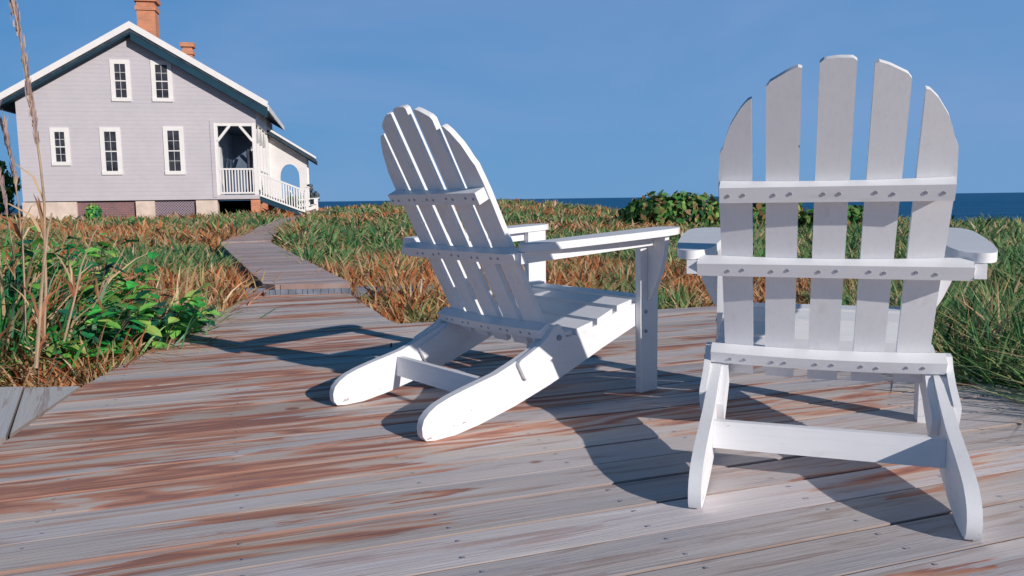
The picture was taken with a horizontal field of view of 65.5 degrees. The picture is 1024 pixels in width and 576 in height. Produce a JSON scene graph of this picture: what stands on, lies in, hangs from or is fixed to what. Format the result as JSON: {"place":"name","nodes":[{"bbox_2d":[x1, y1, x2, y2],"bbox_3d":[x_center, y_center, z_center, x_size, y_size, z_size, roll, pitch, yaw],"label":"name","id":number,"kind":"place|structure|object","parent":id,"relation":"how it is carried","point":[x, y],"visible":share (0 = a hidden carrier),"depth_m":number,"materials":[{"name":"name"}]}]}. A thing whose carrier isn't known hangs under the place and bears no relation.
{"place":"outdoors","nodes":[
{"label":"outdoors","id":0,"kind":"place"},
{"bbox_2d":[0,386,79,444],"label":"ramp","id":1,"kind":"structure","parent":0,"point":[21,408],"depth_m":2.85,"materials":[{"name":"grey wood"}]},
{"bbox_2d":[2,207,341,247],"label":"ground","id":2,"kind":"structure","parent":0,"point":[12,214],"depth_m":58.97,"materials":[{"name":"soil"}]},
{"bbox_2d":[0,160,21,216],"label":"dune bush","id":3,"kind":"object","parent":2,"relation":"on","point":[10,189],"visible":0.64,"depth_m":35.56,"materials":[{"name":"green plant"}]},
{"bbox_2d":[0,224,86,331],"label":"leafy plant","id":4,"kind":"object","parent":2,"relation":"on","point":[19,268],"visible":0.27,"depth_m":3.97,"materials":[{"name":"green plant"}]},
{"bbox_2d":[0,168,18,301],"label":"reed stalk","id":5,"kind":"object","parent":4,"relation":"on","point":[5,200],"visible":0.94,"depth_m":3.88,"materials":[{"name":"beige plant"}]},
{"bbox_2d":[0,329,89,383],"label":"grass","id":6,"kind":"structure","parent":2,"relation":"on","point":[56,359],"depth_m":3.57,"materials":[{"name":"green plant"}]},
{"bbox_2d":[7,233,114,294],"bbox_3d":[-2.889,0.014,4.755,0.764,0.660,0.887,4,8,34],"label":"leafy plant","id":7,"kind":"object","parent":2,"relation":"on","point":[71,257],"visible":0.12,"depth_m":4.86,"materials":[{"name":"green plant"}]},
{"bbox_2d":[0,343,122,386],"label":"grass clump","id":8,"kind":"object","parent":2,"relation":"on","point":[31,373],"visible":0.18,"depth_m":3.37,"materials":[{"name":"brown plant"}]},
{"bbox_2d":[0,218,136,301],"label":"grass clump","id":9,"kind":"object","parent":2,"relation":"on","point":[71,263],"visible":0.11,"depth_m":4.52,"materials":[{"name":"plant"}]},
{"bbox_2d":[0,248,144,362],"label":"grass clump","id":10,"kind":"object","parent":2,"relation":"on","point":[11,331],"visible":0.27,"depth_m":3.66,"materials":[{"name":"green plant"}]},
{"bbox_2d":[0,231,149,318],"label":"grass clump","id":11,"kind":"object","parent":2,"relation":"on","point":[9,279],"visible":0.14,"depth_m":4.13,"materials":[{"name":"green plant"}]},
{"bbox_2d":[0,234,153,361],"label":"grass clump","id":12,"kind":"object","parent":2,"relation":"on","point":[30,300],"visible":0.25,"depth_m":3.96,"materials":[{"name":"plant"}]},
{"bbox_2d":[10,213,74,367],"bbox_3d":[-1.833,0.016,3.047,0.264,0.601,0.348,2,7,27],"label":"reed stalk","id":13,"kind":"object","parent":12,"relation":"on","point":[39,313],"visible":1,"depth_m":3.07,"materials":[{"name":"beige plant"}]},
{"bbox_2d":[0,236,161,330],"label":"leafy plant","id":14,"kind":"object","parent":2,"relation":"on","point":[146,269],"visible":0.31,"depth_m":4.31,"materials":[{"name":"green plant"}]},
{"bbox_2d":[2,290,166,372],"bbox_3d":[-2.020,0.224,3.840,0.789,0.424,0.857,-1,6,0],"label":"leafy plant","id":15,"kind":"object","parent":2,"relation":"on","point":[113,332],"visible":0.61,"depth_m":3.67,"materials":[{"name":"green plant"}]},
{"bbox_2d":[83,203,102,220],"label":"shrub","id":16,"kind":"object","parent":2,"relation":"on","point":[93,211],"visible":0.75,"depth_m":30.95,"materials":[{"name":"green plant"}]},
{"bbox_2d":[0,236,196,358],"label":"grass clump","id":17,"kind":"object","parent":2,"relation":"on","point":[49,304],"visible":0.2,"depth_m":3.87,"materials":[{"name":"plant"}]},
{"bbox_2d":[0,259,198,376],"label":"grass clump","id":18,"kind":"object","parent":2,"relation":"on","point":[27,351],"visible":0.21,"depth_m":3.63,"materials":[{"name":"plant"}]},
{"bbox_2d":[0,99,52,340],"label":"reed stalk","id":19,"kind":"object","parent":18,"relation":"on","point":[18,231],"visible":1,"depth_m":3.48,"materials":[{"name":"beige plant"}]},
{"bbox_2d":[12,292,203,357],"bbox_3d":[-2.221,0.211,4.173,1.017,0.396,1.274,2,7,23],"label":"grass clump","id":20,"kind":"object","parent":2,"relation":"on","point":[82,324],"visible":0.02,"depth_m":3.84,"materials":[{"name":"green plant"}]},
{"bbox_2d":[1,288,234,383],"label":"grass clump","id":21,"kind":"object","parent":2,"relation":"on","point":[148,342],"visible":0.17,"depth_m":3.79,"materials":[{"name":"plant"}]},
{"bbox_2d":[0,314,241,385],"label":"grass clump","id":22,"kind":"object","parent":2,"relation":"on","point":[50,361],"visible":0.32,"depth_m":3.55,"materials":[{"name":"brown plant"}]},
{"bbox_2d":[65,283,220,351],"bbox_3d":[-1.861,0.201,4.043,0.774,0.422,0.843,-5,8,-35],"label":"leafy plant","id":23,"kind":"object","parent":2,"relation":"on","point":[193,298],"visible":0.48,"depth_m":3.94,"materials":[{"name":"green plant"}]},
{"bbox_2d":[69,250,123,322],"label":"reed stalk","id":24,"kind":"object","parent":23,"relation":"on","point":[102,287],"visible":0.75,"depth_m":3.81,"materials":[{"name":"beige plant"}]},
{"bbox_2d":[0,0,317,220],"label":"wooden house","id":25,"kind":"structure","parent":2,"relation":"on","point":[141,117],"depth_m":32.64,"materials":[{"name":"white wood"}]},
{"bbox_2d":[49,127,70,165],"bbox_3d":[-18.192,-5.694,32.027,0.700,1.510,0.060,-2,7,-12],"label":"window","id":26,"kind":"structure","parent":25,"relation":"in","point":[59,137],"depth_m":32.03,"materials":[{"name":"white paint"}]},
{"bbox_2d":[99,127,122,174],"bbox_3d":[-16.353,-5.582,32.439,0.780,1.910,0.060,-2,7,-12],"label":"window","id":27,"kind":"structure","parent":25,"relation":"in","point":[110,138],"depth_m":32.44,"materials":[{"name":"white paint"}]},
{"bbox_2d":[109,59,131,101],"bbox_3d":[-15.867,-8.409,32.236,0.750,1.660,0.060,-2,7,-12],"label":"window","id":28,"kind":"structure","parent":25,"relation":"in","point":[120,80],"depth_m":32.24,"materials":[{"name":"white paint"}]},
{"bbox_2d":[150,60,172,101],"bbox_3d":[-14.342,-8.470,32.562,0.800,1.650,0.060,-2,7,-12],"label":"window","id":29,"kind":"structure","parent":25,"relation":"in","point":[161,70],"depth_m":32.57,"materials":[{"name":"white paint"}]},
{"bbox_2d":[162,126,185,174],"bbox_3d":[-13.999,-5.689,32.940,0.790,1.970,0.060,-2,7,-12],"label":"window","id":30,"kind":"structure","parent":25,"relation":"in","point":[173,138],"depth_m":32.94,"materials":[{"name":"white paint"}]},
{"bbox_2d":[219,147,224,194],"bbox_3d":[-12.731,-5.113,34.878,0.030,2.080,0.850,-2,7,-12],"label":"door","id":31,"kind":"structure","parent":25,"relation":"in","point":[220,149],"depth_m":34.81,"materials":[{"name":"white paint"}]},
{"bbox_2d":[247,149,253,171],"bbox_3d":[-12.672,-6.283,39.125,0.650,1.100,0.055,-2,7,-12],"label":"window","id":32,"kind":"structure","parent":25,"relation":"in","point":[249,151],"depth_m":39.06,"materials":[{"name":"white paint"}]},
{"bbox_2d":[48,269,290,353],"bbox_3d":[-2.237,0.151,4.354,1.594,0.474,2.258,2,7,23],"label":"grass clump","id":33,"kind":"object","parent":2,"relation":"on","point":[177,297],"visible":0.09,"depth_m":4.80,"materials":[{"name":"green plant"}]},
{"bbox_2d":[63,264,287,316],"bbox_3d":[-2.383,0.082,4.985,1.628,0.476,1.691,2,7,22],"label":"grass clump","id":34,"kind":"object","parent":2,"relation":"on","point":[186,289],"visible":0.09,"depth_m":5.12,"materials":[{"name":"brown plant"}]},
{"bbox_2d":[117,273,261,306],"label":"grass clump","id":35,"kind":"object","parent":2,"relation":"on","point":[203,290],"visible":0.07,"depth_m":5.76,"materials":[{"name":"plant"}]},
{"bbox_2d":[282,194,303,212],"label":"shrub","id":36,"kind":"object","parent":2,"relation":"on","point":[293,202],"visible":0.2,"depth_m":36.76,"materials":[{"name":"green plant"}]},
{"bbox_2d":[290,190,317,214],"bbox_3d":[-9.412,-3.789,35.984,1.267,1.258,1.240,-3,7,-18],"label":"garden bench","id":37,"kind":"object","parent":2,"relation":"on","point":[314,205],"visible":0.48,"depth_m":35.57,"materials":[{"name":"white paint"}]},
{"bbox_2d":[223,250,434,296],"bbox_3d":[-2.842,-0.215,8.967,1.473,0.202,7.082,-4,7,-27],"label":"path edge","id":38,"kind":"object","parent":2,"relation":"on","point":[315,291],"visible":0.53,"depth_m":6.01,"materials":[{"name":"grey wood"}]},
{"bbox_2d":[613,189,719,227],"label":"dune bush","id":39,"kind":"object","parent":2,"relation":"on","point":[681,207],"visible":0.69,"depth_m":17.06,"materials":[{"name":"green plant"}]},
{"bbox_2d":[713,202,807,225],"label":"dune bush","id":40,"kind":"object","parent":2,"relation":"on","point":[759,211],"visible":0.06,"depth_m":17.20,"materials":[{"name":"green plant"}]},
{"bbox_2d":[798,204,898,228],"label":"dune bush","id":41,"kind":"object","parent":2,"relation":"on","point":[855,213],"visible":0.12,"depth_m":16.64,"materials":[{"name":"green plant"}]},
{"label":"deck frame","id":42,"kind":"structure","parent":2,"relation":"on","visible":0},
{"bbox_2d":[0,293,1023,575],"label":"deck","id":43,"kind":"structure","parent":42,"relation":"on","point":[254,451],"depth_m":2.01,"materials":[{"name":"wood"}]},
{"bbox_2d":[329,105,679,440],"bbox_3d":[-0.045,-0.110,2.772,1.042,0.989,0.822,-6,8,-39],"label":"adirondack chair","id":44,"kind":"object","parent":43,"relation":"on","point":[560,330],"visible":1,"depth_m":2.65,"materials":[{"name":"white wood"}]},
{"bbox_2d":[677,55,997,540],"bbox_3d":[0.827,-0.046,2.099,0.822,0.989,1.042,2,7,20],"label":"adirondack chair","id":45,"kind":"object","parent":43,"relation":"on","point":[870,336],"visible":1,"depth_m":1.89,"materials":[{"name":"white wood"}]},
{"bbox_2d":[221,215,301,243],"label":"path","id":46,"kind":"structure","parent":0,"point":[256,236],"depth_m":14.33,"materials":[{"name":"grey wood"}]},
{"bbox_2d":[220,242,349,289],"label":"path","id":47,"kind":"structure","parent":0,"point":[292,271],"depth_m":7.34,"materials":[{"name":"grey wood"}]},
{"bbox_2d":[303,184,319,205],"bbox_3d":[-9.912,-4.369,39.241,0.914,1.599,0.887,-1,6,0],"label":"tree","id":48,"kind":"object","parent":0,"point":[315,194],"visible":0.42,"depth_m":39.10,"materials":[{"name":"green plant"}]},
{"bbox_2d":[308,210,372,211],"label":"path","id":49,"kind":"structure","parent":0,"point":[326,210],"depth_m":32.05,"materials":[{"name":"grey wood"}]},
{"bbox_2d":[0,197,1023,421],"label":"dune grass","id":50,"kind":"structure","parent":0,"point":[978,330],"depth_m":7.82,"materials":[{"name":"plant"}]},
{"bbox_2d":[7,0,47,339],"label":"reed stalk","id":51,"kind":"object","parent":50,"relation":"on","point":[14,8],"visible":0.99,"depth_m":3.12,"materials":[{"name":"beige plant"}]},
{"bbox_2d":[51,218,103,341],"bbox_3d":[-1.881,-0.039,3.436,0.237,0.522,0.366,-4,7,-29],"label":"reed stalk","id":52,"kind":"object","parent":50,"relation":"on","point":[73,290],"visible":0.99,"depth_m":3.37,"materials":[{"name":"beige plant"}]},
{"bbox_2d":[0,0,1023,205],"label":"sky","id":53,"kind":"structure","parent":0,"point":[552,99],"materials":[{"name":"blue"}]},
{"bbox_2d":[4,192,1023,222],"bbox_3d":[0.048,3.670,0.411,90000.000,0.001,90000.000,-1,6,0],"label":"sea","id":54,"kind":"structure","parent":0,"point":[972,205],"depth_m":365.69,"materials":[{"name":"blue liquid"}]}
]}

